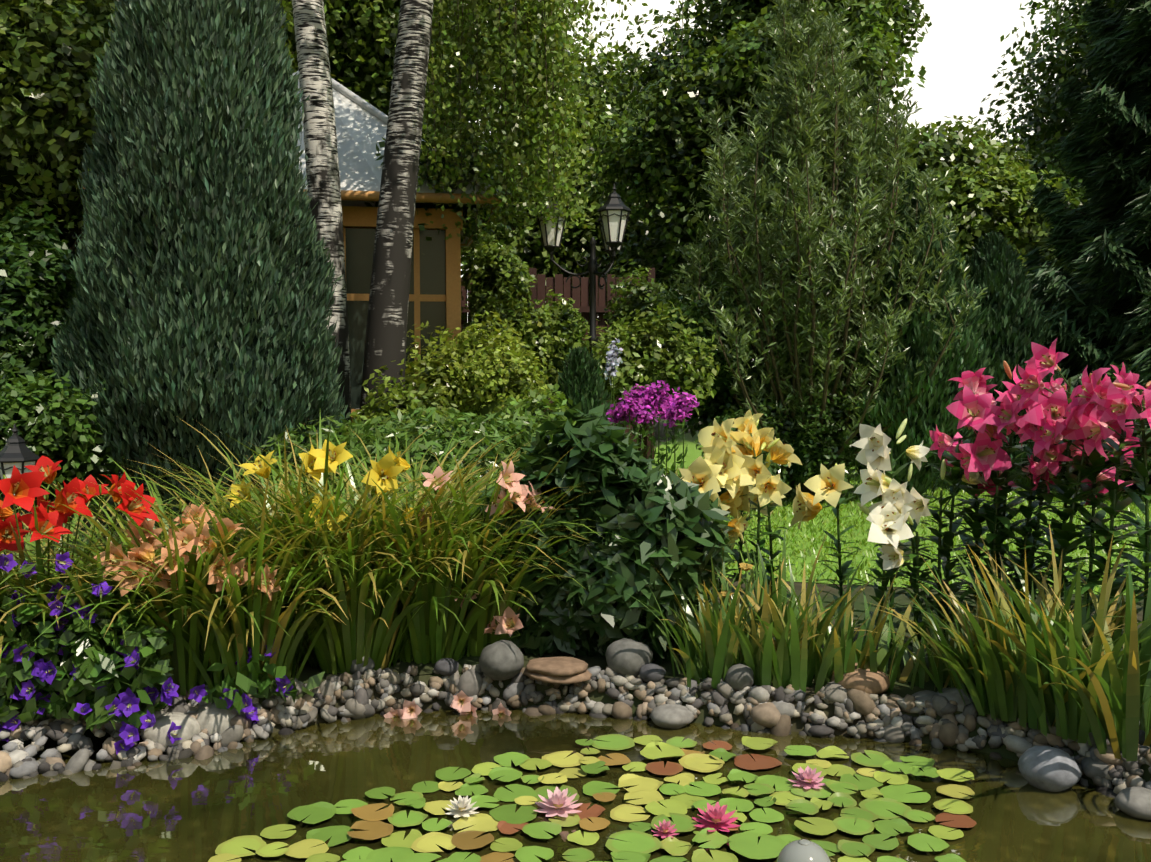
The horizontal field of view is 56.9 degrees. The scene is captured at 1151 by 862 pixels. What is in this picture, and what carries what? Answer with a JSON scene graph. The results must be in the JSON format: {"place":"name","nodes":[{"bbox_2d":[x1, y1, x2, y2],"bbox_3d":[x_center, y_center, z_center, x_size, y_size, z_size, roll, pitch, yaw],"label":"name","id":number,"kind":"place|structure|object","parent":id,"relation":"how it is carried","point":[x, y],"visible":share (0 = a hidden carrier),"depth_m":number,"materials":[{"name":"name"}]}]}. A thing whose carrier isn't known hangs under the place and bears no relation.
{"place":"outdoors","nodes":[
{"label":"outdoors","id":0,"kind":"place"},
{"bbox_2d":[0,673,1150,861],"bbox_3d":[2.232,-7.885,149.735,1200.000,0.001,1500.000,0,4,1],"label":"pond water","id":1,"kind":"structure","parent":0,"point":[191,809],"depth_m":3.80,"materials":[{"name":"green liquid"}]},
{"bbox_2d":[208,734,976,861],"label":"water lily pads","id":2,"kind":"object","parent":1,"relation":"on","point":[506,819],"visible":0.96,"depth_m":3.63,"materials":[{"name":"green plant"}]},
{"bbox_2d":[444,766,825,837],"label":"water lilies","id":3,"kind":"object","parent":2,"relation":"on","point":[558,803],"visible":1,"depth_m":3.61,"materials":[{"name":"pink plant"}]},
{"bbox_2d":[776,839,830,861],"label":"globe","id":4,"kind":"object","parent":1,"relation":"on","point":[803,850],"visible":1,"depth_m":3.11,"materials":[{"name":"grey glass"}]},
{"bbox_2d":[0,400,1150,789],"bbox_3d":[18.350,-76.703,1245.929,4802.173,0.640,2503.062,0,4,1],"label":"garden ground","id":5,"kind":"structure","parent":0,"point":[900,690],"depth_m":4.78,"materials":[{"name":"soil"}]},
{"bbox_2d":[0,423,39,557],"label":"garden lantern","id":6,"kind":"object","parent":5,"relation":"on","point":[17,453],"visible":0.44,"depth_m":5.97,"materials":[{"name":"black metal"}]},
{"bbox_2d":[0,0,332,410],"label":"tree","id":7,"kind":"object","parent":5,"relation":"on","point":[49,49],"visible":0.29,"depth_m":11.26,"materials":[{"name":"green plant"}]},
{"bbox_2d":[50,0,349,535],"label":"blue juniper","id":8,"kind":"object","parent":5,"relation":"on","point":[203,298],"visible":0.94,"depth_m":7.50,"materials":[{"name":"green plant"}]},
{"bbox_2d":[55,213,463,280],"bbox_3d":[-11.182,-8.327,29.691,17.620,15.700,17.460,0,4,1],"label":"tree","id":9,"kind":"object","parent":5,"relation":"on","point":[60,220],"depth_m":27.28,"materials":[{"name":"green plant"}]},
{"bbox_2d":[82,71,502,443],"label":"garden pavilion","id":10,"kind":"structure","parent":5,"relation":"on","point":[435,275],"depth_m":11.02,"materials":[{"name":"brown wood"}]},
{"bbox_2d":[292,0,351,442],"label":"birch","id":11,"kind":"object","parent":5,"relation":"on","point":[321,151],"visible":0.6,"depth_m":9.34,"materials":[{"name":"white plant"}]},
{"bbox_2d":[78,0,627,219],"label":"tree","id":12,"kind":"object","parent":5,"relation":"on","point":[356,50],"visible":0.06,"depth_m":17.41,"materials":[{"name":"green plant"}]},
{"bbox_2d":[0,301,832,635],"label":"shrub","id":13,"kind":"object","parent":5,"relation":"on","point":[488,407],"visible":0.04,"depth_m":10.47,"materials":[{"name":"green plant"}]},
{"bbox_2d":[358,0,726,442],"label":"birch","id":14,"kind":"object","parent":5,"relation":"on","point":[541,116],"visible":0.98,"depth_m":9.81,"materials":[{"name":"green plant"}]},
{"bbox_2d":[461,268,654,462],"bbox_3d":[-0.595,-0.907,14.912,3.400,2.730,0.155,0,4,1],"label":"board fence","id":15,"kind":"object","parent":5,"relation":"on","point":[603,296],"visible":0.12,"depth_m":14.88,"materials":[{"name":"brown wood"}]},
{"bbox_2d":[0,638,1150,819],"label":"pond edge stones","id":16,"kind":"object","parent":5,"relation":"on","point":[1043,764],"visible":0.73,"depth_m":4.42,"materials":[{"name":"grey stone"}]},
{"bbox_2d":[0,196,1150,761],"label":"border","id":17,"kind":"object","parent":5,"relation":"on","point":[372,578],"depth_m":4.78,"materials":[{"name":"green plant"}]},
{"bbox_2d":[551,346,613,430],"bbox_3d":[0.016,0.119,8.357,0.734,1.575,0.701,0,4,1],"label":"thuja","id":18,"kind":"object","parent":5,"relation":"on","point":[580,380],"visible":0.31,"depth_m":8.24,"materials":[{"name":"green plant"}]},
{"bbox_2d":[536,183,630,356],"bbox_3d":[0.072,-0.876,10.918,0.968,3.171,1.020,0,4,1],"label":"lamp post","id":19,"kind":"object","parent":5,"relation":"on","point":[614,210],"visible":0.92,"depth_m":10.78,"materials":[{"name":"black metal"}]},
{"bbox_2d":[461,36,727,335],"bbox_3d":[0.276,-5.168,27.729,8.486,9.639,10.270,1,4,20],"label":"tree","id":20,"kind":"object","parent":5,"relation":"on","point":[567,255],"visible":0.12,"depth_m":24.50,"materials":[{"name":"green plant"}]},
{"bbox_2d":[833,169,1003,494],"bbox_3d":[3.426,-0.911,10.815,1.723,3.352,1.712,0,4,1],"label":"dark thuja","id":21,"kind":"object","parent":5,"relation":"on","point":[927,411],"visible":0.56,"depth_m":10.35,"materials":[{"name":"green plant"}]},
{"bbox_2d":[902,104,1087,362],"bbox_3d":[13.110,-4.314,28.963,13.535,8.266,12.710,0,4,1],"label":"tree","id":22,"kind":"object","parent":5,"relation":"on","point":[993,134],"depth_m":25.61,"materials":[{"name":"green plant"}]},
{"bbox_2d":[1019,0,1150,490],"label":"spruce","id":23,"kind":"object","parent":5,"relation":"on","point":[1105,246],"visible":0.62,"depth_m":11.90,"materials":[{"name":"green plant"}]},
{"bbox_2d":[461,0,1083,332],"bbox_3d":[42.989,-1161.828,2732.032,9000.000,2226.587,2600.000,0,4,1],"label":"sky","id":24,"kind":"structure","parent":0,"point":[961,47],"depth_m":2368.17,"materials":[{"name":"white"}]},
{"bbox_2d":[652,431,1150,594],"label":"lawn","id":25,"kind":"structure","parent":0,"point":[804,543],"depth_m":8.58,"materials":[{"name":"green plant"}]},
{"bbox_2d":[585,0,999,323],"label":"tree","id":26,"kind":"object","parent":25,"relation":"on","point":[666,155],"visible":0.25,"depth_m":18.57,"materials":[{"name":"green plant"}]},
{"bbox_2d":[652,0,987,495],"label":"tree","id":27,"kind":"object","parent":25,"relation":"on","point":[811,226],"visible":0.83,"depth_m":10.28,"materials":[{"name":"green plant"}]},
{"bbox_2d":[869,115,1090,309],"bbox_3d":[6.405,-2.596,18.809,4.329,5.617,4.609,0,4,1],"label":"tree","id":28,"kind":"object","parent":25,"relation":"on","point":[1015,220],"visible":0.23,"depth_m":17.13,"materials":[{"name":"green plant"}]},
{"bbox_2d":[958,231,1069,481],"bbox_3d":[4.674,-0.753,11.849,1.551,2.943,1.594,0,4,1],"label":"thuja","id":29,"kind":"object","parent":25,"relation":"on","point":[1012,332],"visible":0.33,"depth_m":11.47,"materials":[{"name":"green plant"}]},
{"bbox_2d":[960,0,1133,270],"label":"tree","id":30,"kind":"object","parent":25,"relation":"on","point":[1069,31],"visible":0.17,"depth_m":21.11,"materials":[{"name":"green plant"}]}
]}

